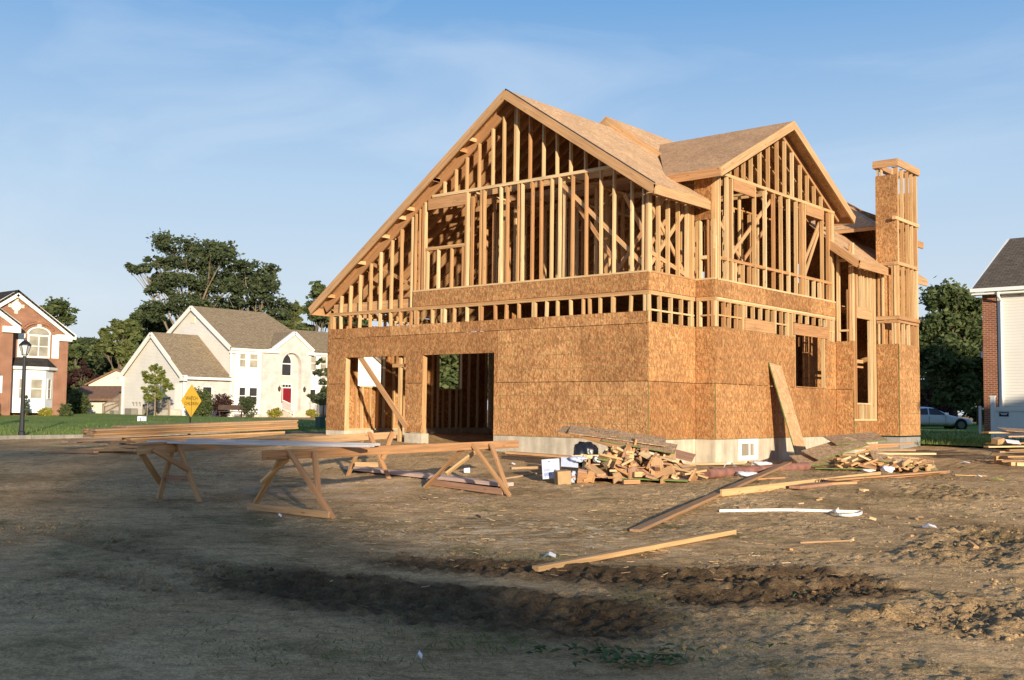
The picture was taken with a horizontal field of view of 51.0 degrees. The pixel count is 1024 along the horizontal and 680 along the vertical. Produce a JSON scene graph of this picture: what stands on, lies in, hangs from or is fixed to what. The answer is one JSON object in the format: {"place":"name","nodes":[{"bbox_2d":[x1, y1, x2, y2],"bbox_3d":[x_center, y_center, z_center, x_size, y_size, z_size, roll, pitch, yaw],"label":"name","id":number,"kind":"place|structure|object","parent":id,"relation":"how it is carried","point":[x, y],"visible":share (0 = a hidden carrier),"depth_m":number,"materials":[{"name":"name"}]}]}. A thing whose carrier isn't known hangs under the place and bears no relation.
{"place":"outdoors","nodes":[
{"label":"outdoors","id":0,"kind":"place"},
{"bbox_2d":[0,413,325,434],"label":"lawn","id":1,"kind":"structure","parent":0,"point":[99,418],"depth_m":62.89,"materials":[{"name":"green plant"}]},
{"bbox_2d":[0,290,76,415],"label":"red brick house","id":2,"kind":"structure","parent":1,"relation":"on","point":[48,336],"depth_m":75.03,"materials":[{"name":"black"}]},
{"bbox_2d":[10,369,52,412],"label":"bay window","id":3,"kind":"structure","parent":2,"relation":"in","point":[35,404],"depth_m":74.53,"materials":[{"name":"white"}]},
{"bbox_2d":[29,378,42,398],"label":"window","id":4,"kind":"structure","parent":2,"relation":"in","point":[36,384],"depth_m":74.81,"materials":[{"name":"glass"}]},
{"bbox_2d":[27,334,49,357],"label":"window","id":5,"kind":"structure","parent":2,"relation":"in","point":[40,348],"depth_m":75.80,"materials":[{"name":"glass"}]},
{"bbox_2d":[27,327,50,334],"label":"arched window","id":6,"kind":"structure","parent":2,"relation":"in","point":[35,330],"depth_m":75.81,"materials":[{"name":"white glass"}]},
{"bbox_2d":[57,403,72,415],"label":"round shrub","id":7,"kind":"object","parent":1,"relation":"on","point":[65,409],"visible":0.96,"depth_m":71.85,"materials":[{"name":"green plant"}]},
{"bbox_2d":[39,296,95,370],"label":"broadleaf tree","id":8,"kind":"object","parent":1,"relation":"on","point":[56,307],"visible":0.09,"depth_m":110.80,"materials":[{"name":"green plant"}]},
{"bbox_2d":[66,342,89,393],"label":"broadleaf tree","id":9,"kind":"object","parent":1,"relation":"on","point":[77,352],"visible":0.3,"depth_m":103.19,"materials":[{"name":"green plant"}]},
{"bbox_2d":[66,387,94,413],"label":"round shrub","id":10,"kind":"object","parent":1,"relation":"on","point":[79,402],"visible":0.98,"depth_m":91.66,"materials":[{"name":"green plant"}]},
{"bbox_2d":[66,359,99,403],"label":"purple leaf tree","id":11,"kind":"object","parent":1,"relation":"on","point":[84,370],"visible":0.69,"depth_m":101.61,"materials":[{"name":"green plant"}]},
{"bbox_2d":[102,394,120,413],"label":"deck steps","id":12,"kind":"structure","parent":1,"relation":"on","point":[109,404],"depth_m":93.66,"materials":[{"name":"grey wood"}]},
{"bbox_2d":[140,363,174,415],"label":"young maple","id":13,"kind":"object","parent":1,"relation":"on","point":[153,379],"visible":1,"depth_m":80.03,"materials":[{"name":"green plant"}]},
{"bbox_2d":[142,397,179,415],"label":"wooden steps","id":14,"kind":"structure","parent":1,"relation":"on","point":[167,401],"depth_m":84.99,"materials":[{"name":"grey wood"}]},
{"bbox_2d":[192,386,215,415],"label":"round shrub","id":15,"kind":"object","parent":1,"relation":"on","point":[207,401],"visible":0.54,"depth_m":81.55,"materials":[{"name":"green plant"}]},
{"bbox_2d":[218,405,242,416],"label":"garden bench","id":16,"kind":"object","parent":1,"relation":"on","point":[228,407],"visible":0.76,"depth_m":80.17,"materials":[{"name":"brown wood"}]},
{"bbox_2d":[306,358,326,416],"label":"young maple","id":17,"kind":"object","parent":1,"relation":"on","point":[323,391],"visible":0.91,"depth_m":61.99,"materials":[{"name":"green plant"}]},
{"bbox_2d":[315,417,325,428],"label":"utility pedestal","id":18,"kind":"object","parent":1,"relation":"on","point":[320,422],"visible":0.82,"depth_m":52.69,"materials":[{"name":"green paint"}]},
{"bbox_2d":[0,410,1023,679],"bbox_3d":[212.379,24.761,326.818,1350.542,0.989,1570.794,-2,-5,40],"label":"ground","id":19,"kind":"structure","parent":0,"point":[112,494],"depth_m":9.86,"materials":[{"name":"soil"}]},
{"bbox_2d":[79,386,121,412],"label":"brown roof house","id":20,"kind":"structure","parent":19,"relation":"on","point":[98,396],"depth_m":95.96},
{"bbox_2d":[65,449,136,450],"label":"board","id":21,"kind":"object","parent":19,"relation":"on","point":[100,449],"visible":0.72,"depth_m":27.18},
{"bbox_2d":[85,341,118,375],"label":"broadleaf tree","id":22,"kind":"object","parent":19,"relation":"on","point":[101,365],"visible":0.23,"depth_m":118.84,"materials":[{"name":"green plant"}]},
{"bbox_2d":[84,369,122,385],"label":"distant house","id":23,"kind":"structure","parent":19,"relation":"on","point":[108,378],"depth_m":100.01,"materials":[{"name":"beige"}]},
{"bbox_2d":[89,318,144,375],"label":"broadleaf tree","id":24,"kind":"object","parent":19,"relation":"on","point":[126,331],"visible":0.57,"depth_m":107.45,"materials":[{"name":"green plant"}]},
{"bbox_2d":[118,307,155,348],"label":"broadleaf tree","id":25,"kind":"object","parent":19,"relation":"on","point":[145,324],"visible":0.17,"depth_m":123.97,"materials":[{"name":"green plant"}]},
{"bbox_2d":[136,307,172,332],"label":"broadleaf tree","id":26,"kind":"object","parent":19,"relation":"on","point":[159,326],"visible":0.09,"depth_m":126.17,"materials":[{"name":"green plant"}]},
{"bbox_2d":[0,431,325,439],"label":"kerb","id":27,"kind":"structure","parent":19,"relation":"on","point":[5,437],"depth_m":41.60,"materials":[{"name":"concrete"}]},
{"bbox_2d":[18,337,31,434],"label":"street lamp","id":28,"kind":"object","parent":27,"relation":"on","point":[25,345],"visible":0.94,"depth_m":41.07,"materials":[{"name":"black metal"}]},
{"bbox_2d":[123,228,246,330],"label":"tall locust tree","id":29,"kind":"object","parent":19,"relation":"on","point":[212,256],"visible":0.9,"depth_m":118.12,"materials":[{"name":"green plant"}]},
{"bbox_2d":[181,385,200,434],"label":"warning sign","id":30,"kind":"object","parent":19,"relation":"on","point":[191,400],"visible":0.98,"depth_m":41.99,"materials":[{"name":"yellow"}]},
{"bbox_2d":[207,393,233,416],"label":"wispy shrub","id":31,"kind":"object","parent":19,"relation":"on","point":[223,399],"visible":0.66,"depth_m":81.94,"materials":[{"name":"purple plant"}]},
{"bbox_2d":[116,306,327,416],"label":"pale brick house","id":32,"kind":"structure","parent":19,"relation":"on","point":[267,361],"depth_m":90.31,"materials":[{"name":"beige"}]},
{"bbox_2d":[174,384,181,409],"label":"side door","id":33,"kind":"structure","parent":32,"relation":"in","point":[178,387],"depth_m":85.41,"materials":[{"name":"white paint"}]},
{"bbox_2d":[248,387,257,405],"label":"window","id":34,"kind":"structure","parent":32,"relation":"in","point":[253,391],"depth_m":89.68,"materials":[{"name":"white paint"}]},
{"bbox_2d":[249,351,258,368],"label":"window","id":35,"kind":"structure","parent":32,"relation":"in","point":[253,358],"depth_m":89.77,"materials":[{"name":"glass"}]},
{"bbox_2d":[282,388,290,409],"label":"front door","id":36,"kind":"structure","parent":32,"relation":"in","point":[286,391],"depth_m":92.44,"materials":[{"name":"red paint"}]},
{"bbox_2d":[282,363,291,375],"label":"window","id":37,"kind":"structure","parent":32,"relation":"in","point":[286,368],"depth_m":92.55,"materials":[{"name":"glass"}]},
{"bbox_2d":[238,396,257,417],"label":"wispy shrub","id":38,"kind":"object","parent":19,"relation":"on","point":[247,403],"visible":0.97,"depth_m":80.81,"materials":[{"name":"green plant"}]},
{"bbox_2d":[218,258,296,322],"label":"dark locust tree","id":39,"kind":"object","parent":19,"relation":"on","point":[257,283],"visible":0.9,"depth_m":111.85,"materials":[{"name":"green plant"}]},
{"bbox_2d":[137,431,395,502],"bbox_3d":[-3.768,2.064,18.062,1.223,1.001,5.832,-2,-4,30],"label":"sawhorse","id":40,"kind":"object","parent":19,"relation":"on","point":[161,450],"visible":0.94,"depth_m":16.45,"materials":[{"name":"brown wood"}]},
{"bbox_2d":[266,407,282,417],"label":"round shrub","id":41,"kind":"object","parent":19,"relation":"on","point":[275,412],"visible":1,"depth_m":83.83,"materials":[{"name":"yellow plant"}]},
{"bbox_2d":[281,299,304,329],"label":"broadleaf tree","id":42,"kind":"object","parent":19,"relation":"on","point":[296,319],"visible":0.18,"depth_m":125.45,"materials":[{"name":"green plant"}]},
{"bbox_2d":[293,280,336,331],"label":"broadleaf tree","id":43,"kind":"object","parent":19,"relation":"on","point":[318,288],"visible":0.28,"depth_m":104.47,"materials":[{"name":"green plant"}]},
{"bbox_2d":[326,357,380,385],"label":"distant house","id":44,"kind":"structure","parent":19,"relation":"on","point":[364,377],"depth_m":86.03,"materials":[{"name":"beige"}]},
{"bbox_2d":[247,440,518,518],"bbox_3d":[-1.520,2.030,16.265,2.186,0.916,5.843,-2,-4,32],"label":"sawhorse","id":45,"kind":"object","parent":19,"relation":"on","point":[281,457],"visible":0.93,"depth_m":15.44,"materials":[{"name":"brown wood"}]},
{"bbox_2d":[146,440,374,446],"bbox_3d":[-3.727,1.511,15.640,3.783,0.062,0.200,-1,-4,21],"label":"plank","id":46,"kind":"object","parent":45,"relation":"on","point":[272,444],"visible":0.82,"depth_m":15.47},
{"bbox_2d":[186,439,379,445],"bbox_3d":[-3.503,1.540,16.198,3.380,0.044,0.200,-1,-4,24],"label":"plank","id":47,"kind":"object","parent":45,"relation":"on","point":[233,440],"visible":0.76,"depth_m":16.14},
{"bbox_2d":[343,466,513,485],"bbox_3d":[-1.637,2.457,19.501,0.280,0.130,4.547,4,-5,-43],"label":"plank","id":48,"kind":"object","parent":19,"relation":"on","point":[440,477],"visible":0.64,"depth_m":19.16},
{"bbox_2d":[435,319,488,388],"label":"broadleaf tree","id":49,"kind":"object","parent":19,"relation":"on","point":[449,365],"visible":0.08,"depth_m":90.07,"materials":[{"name":"green plant"}]},
{"bbox_2d":[0,470,1023,678],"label":"clods","id":50,"kind":"object","parent":19,"relation":"on","point":[658,597],"visible":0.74,"depth_m":9.04,"materials":[{"name":"soil"}]},
{"bbox_2d":[12,519,1016,679],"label":"weeds","id":51,"kind":"object","parent":19,"relation":"on","point":[512,641],"visible":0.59,"depth_m":7.04,"materials":[{"name":"green plant"}]},
{"bbox_2d":[505,451,571,457],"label":"board","id":52,"kind":"object","parent":19,"relation":"on","point":[534,454],"visible":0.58,"depth_m":23.47,"materials":[{"name":"brown wood"}]},
{"bbox_2d":[541,458,559,479],"bbox_3d":[0.676,2.233,18.584,0.329,0.374,0.155,0,-4,9],"label":"white carton","id":53,"kind":"object","parent":19,"relation":"on","point":[549,466],"visible":0.81,"depth_m":18.53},
{"bbox_2d":[561,457,577,467],"bbox_3d":[1.004,2.133,18.720,0.310,0.175,0.216,1,-4,0],"label":"carton flap","id":54,"kind":"object","parent":53,"relation":"on","point":[566,462],"visible":0.86,"depth_m":18.70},
{"bbox_2d":[554,469,570,484],"bbox_3d":[0.857,2.332,18.230,0.256,0.255,0.211,2,-4,-17],"label":"cardboard box","id":55,"kind":"object","parent":19,"relation":"on","point":[562,477],"visible":0.92,"depth_m":18.14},
{"bbox_2d":[155,467,995,595],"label":"wood shavings","id":56,"kind":"object","parent":19,"relation":"on","point":[572,529],"visible":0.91,"depth_m":12.36,"materials":[{"name":"brown wood"}]},
{"bbox_2d":[308,89,927,465],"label":"timber frame house","id":57,"kind":"structure","parent":19,"relation":"on","point":[563,260],"depth_m":26.50,"materials":[{"name":"wood"}]},
{"bbox_2d":[738,439,757,459],"bbox_3d":[5.394,2.512,24.663,0.090,0.480,0.930,-2,-5,40],"label":"basement window","id":58,"kind":"structure","parent":57,"relation":"in","point":[747,448],"depth_m":24.64,"materials":[{"name":"white paint"}]},
{"bbox_2d":[612,468,627,483],"bbox_3d":[1.867,2.296,18.198,0.397,0.279,0.115,2,-4,-20],"label":"offcut","id":59,"kind":"object","parent":19,"relation":"on","point":[618,475],"visible":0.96,"depth_m":18.16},
{"bbox_2d":[532,529,735,571],"bbox_3d":[1.397,2.165,11.178,0.085,0.118,3.556,-3,-5,42],"label":"plank","id":60,"kind":"object","parent":19,"relation":"on","point":[615,553],"visible":1,"depth_m":10.94,"materials":[{"name":"brown wood"}]},
{"bbox_2d":[609,473,689,481],"bbox_3d":[2.198,2.373,18.634,1.753,0.068,1.003,0,-4,13],"label":"board sheet","id":61,"kind":"object","parent":19,"relation":"on","point":[683,479],"visible":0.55,"depth_m":18.14,"materials":[{"name":"brown wood"}]},
{"bbox_2d":[650,457,661,474],"bbox_3d":[2.456,2.183,18.303,0.195,0.364,0.063,1,-4,-8],"label":"offcut","id":62,"kind":"object","parent":61,"relation":"on","point":[656,461],"visible":0.64,"depth_m":18.30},
{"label":"plank","id":63,"kind":"object","parent":61,"relation":"on","visible":0},
{"bbox_2d":[578,468,606,478],"bbox_3d":[1.368,2.270,18.244,0.502,0.165,0.096,0,-4,4],"label":"offcut","id":64,"kind":"object","parent":63,"relation":"on","point":[586,471],"visible":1,"depth_m":18.22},
{"bbox_2d":[584,464,605,475],"bbox_3d":[1.418,2.218,18.305,0.191,0.184,0.348,3,-5,-37],"label":"offcut","id":65,"kind":"object","parent":64,"relation":"on","point":[596,470],"visible":1,"depth_m":18.27,"materials":[{"name":"brown wood"}]},
{"bbox_2d":[526,636,788,670],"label":"leafy weeds","id":66,"kind":"object","parent":19,"relation":"on","point":[668,658],"visible":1,"depth_m":6.68,"materials":[{"name":"green plant"}]},
{"bbox_2d":[647,465,673,481],"bbox_3d":[2.515,2.269,18.224,0.517,0.300,0.090,-1,-4,30],"label":"offcut","id":67,"kind":"object","parent":19,"relation":"on","point":[667,471],"visible":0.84,"depth_m":18.17,"materials":[{"name":"brown wood"}]},
{"bbox_2d":[629,462,791,531],"bbox_3d":[3.423,2.321,16.807,0.130,0.469,9.283,-1,-4,25],"label":"plank","id":68,"kind":"object","parent":19,"relation":"on","point":[649,524],"visible":0.84,"depth_m":14.97,"materials":[{"name":"wood"}]},
{"bbox_2d":[703,462,810,478],"bbox_3d":[4.638,2.427,20.061,0.168,0.181,3.709,-3,-5,42],"label":"drain pipe","id":69,"kind":"object","parent":19,"relation":"on","point":[725,472],"visible":0.74,"depth_m":19.61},
{"bbox_2d":[768,362,805,454],"bbox_3d":[6.556,1.730,25.382,0.806,2.407,0.703,-2,-5,40],"label":"leaning board","id":70,"kind":"object","parent":19,"relation":"on","point":[789,413],"visible":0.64,"depth_m":25.38,"materials":[{"name":"brown wood"}]},
{"bbox_2d":[719,507,861,515],"bbox_3d":[3.809,2.329,14.702,1.892,0.084,0.447,0,-4,13],"label":"strap","id":71,"kind":"object","parent":19,"relation":"on","point":[837,511],"visible":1,"depth_m":14.74,"materials":[{"name":"white plastic"}]},
{"bbox_2d":[720,472,880,496],"bbox_3d":[4.971,2.385,17.946,0.044,0.185,5.440,-3,-5,43],"label":"plank","id":72,"kind":"object","parent":19,"relation":"on","point":[746,490],"visible":0.66,"depth_m":16.98,"materials":[{"name":"brown wood"}]},
{"bbox_2d":[789,470,949,488],"bbox_3d":[6.707,2.524,19.611,0.200,0.074,6.571,-3,-5,42],"label":"plank","id":73,"kind":"object","parent":19,"relation":"on","point":[809,485],"visible":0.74,"depth_m":17.87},
{"bbox_2d":[828,470,946,480],"bbox_3d":[6.979,2.478,19.698,0.160,0.052,4.798,-3,-5,43],"label":"plank","id":74,"kind":"object","parent":73,"relation":"on","point":[882,475],"visible":1,"depth_m":19.31,"materials":[{"name":"brown wood"}]},
{"bbox_2d":[869,450,937,469],"bbox_3d":[8.117,2.491,22.281,1.318,0.400,0.634,0,-4,9],"label":"pile","id":75,"kind":"object","parent":19,"relation":"on","point":[875,454],"visible":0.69,"depth_m":22.32,"materials":[{"name":"brown wood"}]},
{"bbox_2d":[841,453,918,458],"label":"board","id":76,"kind":"object","parent":75,"relation":"on","point":[842,454],"visible":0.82,"depth_m":22.55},
{"bbox_2d":[864,453,935,454],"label":"board","id":77,"kind":"object","parent":76,"relation":"on","point":[904,453],"visible":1,"depth_m":22.48,"materials":[{"name":"brown wood"}]},
{"bbox_2d":[920,407,972,428],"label":"silver car","id":78,"kind":"object","parent":19,"relation":"on","point":[929,416],"visible":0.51,"depth_m":65.18,"materials":[{"name":"white paint"}]},
{"bbox_2d":[918,276,983,416],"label":"broadleaf tree","id":79,"kind":"object","parent":19,"relation":"on","point":[950,351],"visible":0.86,"depth_m":80.69,"materials":[{"name":"green plant"}]},
{"bbox_2d":[970,237,1023,434],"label":"cream siding house","id":80,"kind":"structure","parent":19,"relation":"on","point":[999,283],"depth_m":41.35,"materials":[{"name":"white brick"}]},
{"bbox_2d":[989,396,1023,438],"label":"vinyl fence","id":81,"kind":"object","parent":19,"relation":"on","point":[1007,417],"visible":0.66,"depth_m":38.79,"materials":[{"name":"white plastic"}]},
{"bbox_2d":[0,413,1023,447],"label":"grass","id":82,"kind":"structure","parent":0,"point":[966,441],"depth_m":42.20,"materials":[{"name":"plant"}]},
{"bbox_2d":[0,0,1023,414],"label":"sky","id":83,"kind":"structure","parent":0,"point":[290,132],"materials":[{"name":"blue"}]},
{"bbox_2d":[880,422,1023,448],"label":"side lawn","id":84,"kind":"structure","parent":0,"point":[973,427],"depth_m":42.87,"materials":[{"name":"green plant"}]},
{"bbox_2d":[920,387,956,414],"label":"purple leaf tree","id":85,"kind":"object","parent":84,"relation":"on","point":[929,395],"visible":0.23,"depth_m":75.44,"materials":[{"name":"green plant"}]},
{"bbox_2d":[919,332,958,410],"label":"broadleaf tree","id":86,"kind":"object","parent":84,"relation":"on","point":[923,387],"visible":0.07,"depth_m":88.90,"materials":[{"name":"green plant"}]},
{"bbox_2d":[958,320,983,424],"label":"broadleaf tree","id":87,"kind":"object","parent":84,"relation":"on","point":[974,415],"visible":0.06,"depth_m":87.90,"materials":[{"name":"green plant"}]},
{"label":"board","id":88,"kind":"object","parent":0,"visible":0},
{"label":"board","id":89,"kind":"object","parent":88,"relation":"on","visible":0},
{"bbox_2d":[126,436,258,443],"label":"board","id":90,"kind":"object","parent":89,"relation":"on","point":[207,438],"visible":0.2,"depth_m":30.72,"materials":[{"name":"brown wood"}]},
{"bbox_2d":[90,427,297,437],"bbox_3d":[-8.784,2.607,30.459,0.235,0.243,6.588,-3,-5,41],"label":"board","id":91,"kind":"object","parent":90,"relation":"on","point":[122,435],"visible":1,"depth_m":29.99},
{"bbox_2d":[90,425,297,435],"bbox_3d":[-8.800,2.553,30.484,0.235,0.242,6.561,-3,-5,41],"label":"board","id":92,"kind":"object","parent":91,"relation":"on","point":[140,432],"visible":1,"depth_m":30.06,"materials":[{"name":"brown wood"}]},
{"bbox_2d":[92,423,297,432],"bbox_3d":[-8.778,2.499,30.539,0.235,0.241,6.518,-3,-5,41],"label":"board","id":93,"kind":"object","parent":92,"relation":"on","point":[139,430],"visible":1,"depth_m":30.13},
{"bbox_2d":[91,422,296,430],"bbox_3d":[-8.801,2.441,30.494,0.235,0.241,6.513,-3,-5,41],"label":"board","id":94,"kind":"object","parent":93,"relation":"on","point":[112,429],"visible":1,"depth_m":30.02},
{"bbox_2d":[122,420,297,427],"bbox_3d":[-8.496,2.396,30.811,0.235,0.217,5.689,-3,-5,41],"label":"board","id":95,"kind":"object","parent":94,"relation":"on","point":[186,424],"visible":1,"depth_m":30.46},
{"bbox_2d":[127,433,284,441],"bbox_3d":[-8.614,2.777,30.675,0.235,0.198,5.042,-3,-5,41],"label":"board","id":96,"kind":"object","parent":90,"relation":"on","point":[164,439],"visible":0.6,"depth_m":30.54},
{"bbox_2d":[126,431,284,439],"bbox_3d":[-8.620,2.722,30.690,0.235,0.199,5.061,-3,-5,41],"label":"board","id":97,"kind":"object","parent":96,"relation":"on","point":[185,436],"visible":1,"depth_m":30.41,"materials":[{"name":"brown wood"}]},
{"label":"offcut","id":98,"kind":"object","parent":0,"visible":0},
{"bbox_2d":[573,441,598,466],"bbox_3d":[1.300,2.048,19.048,0.432,0.496,0.450,2,-4,-14],"label":"rubbish bag","id":99,"kind":"object","parent":98,"relation":"on","point":[587,448],"visible":0.66,"depth_m":18.91,"materials":[{"name":"black plastic"}]},
{"bbox_3d":[-10.163,2.874,29.196,0.802,0.107,0.150,-2,-5,40],"label":"bearer","id":100,"kind":"object","parent":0,"visible":0},
{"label":"board","id":101,"kind":"object","parent":100,"relation":"on","visible":0},
{"bbox_2d":[77,441,143,442],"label":"board","id":102,"kind":"object","parent":101,"relation":"on","point":[111,442],"visible":0.8,"depth_m":28.89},
{"bbox_2d":[61,437,125,442],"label":"board","id":103,"kind":"object","parent":102,"relation":"on","point":[70,441],"visible":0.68,"depth_m":32.84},
{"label":"offcut","id":104,"kind":"object","parent":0,"visible":0},
{"bbox_2d":[637,448,695,461],"bbox_3d":[2.739,1.997,19.380,1.100,0.370,0.540,0,-4,14],"label":"board sheet","id":105,"kind":"object","parent":104,"relation":"on","point":[684,455],"visible":0.43,"depth_m":19.23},
{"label":"offcut","id":106,"kind":"object","parent":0,"visible":0},
{"bbox_2d":[582,431,628,448],"bbox_3d":[1.676,1.794,19.137,0.809,0.325,0.294,-1,-4,29],"label":"board sheet","id":107,"kind":"object","parent":106,"relation":"on","point":[595,439],"visible":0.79,"depth_m":19.09,"materials":[{"name":"brown wood"}]},
{"bbox_2d":[601,438,676,453],"bbox_3d":[2.279,1.836,19.189,1.311,0.355,0.611,0,-4,11],"label":"board sheet","id":108,"kind":"object","parent":107,"relation":"on","point":[669,447],"visible":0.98,"depth_m":19.00,"materials":[{"name":"brown wood"}]},
{"bbox_2d":[568,425,665,446],"bbox_3d":[1.908,1.730,19.448,1.754,0.354,0.741,0,-4,7],"label":"board sheet","id":109,"kind":"object","parent":108,"relation":"on","point":[628,437],"visible":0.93,"depth_m":19.34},
{"bbox_2d":[556,426,620,436],"bbox_3d":[1.398,1.663,19.522,1.105,0.178,0.440,0,-4,17],"label":"board sheet","id":110,"kind":"object","parent":109,"relation":"on","point":[600,432],"visible":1,"depth_m":19.50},
{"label":"offcut","id":111,"kind":"object","parent":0,"visible":0},
{"bbox_2d":[789,454,842,464],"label":"board sheet","id":112,"kind":"object","parent":111,"relation":"on","point":[805,458],"visible":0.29,"depth_m":22.66,"materials":[{"name":"brown wood"}]},
{"bbox_2d":[801,436,868,460],"bbox_3d":[6.865,2.296,22.846,1.208,0.516,0.688,1,-4,-11],"label":"board sheet","id":113,"kind":"object","parent":112,"relation":"on","point":[824,451],"visible":1,"depth_m":22.76,"materials":[{"name":"brown wood"}]},
{"bbox_2d":[823,432,887,444],"bbox_3d":[7.412,2.125,23.208,1.164,0.279,0.690,1,-4,-6],"label":"board sheet","id":114,"kind":"object","parent":113,"relation":"on","point":[866,437],"visible":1,"depth_m":23.18,"materials":[{"name":"brown wood"}]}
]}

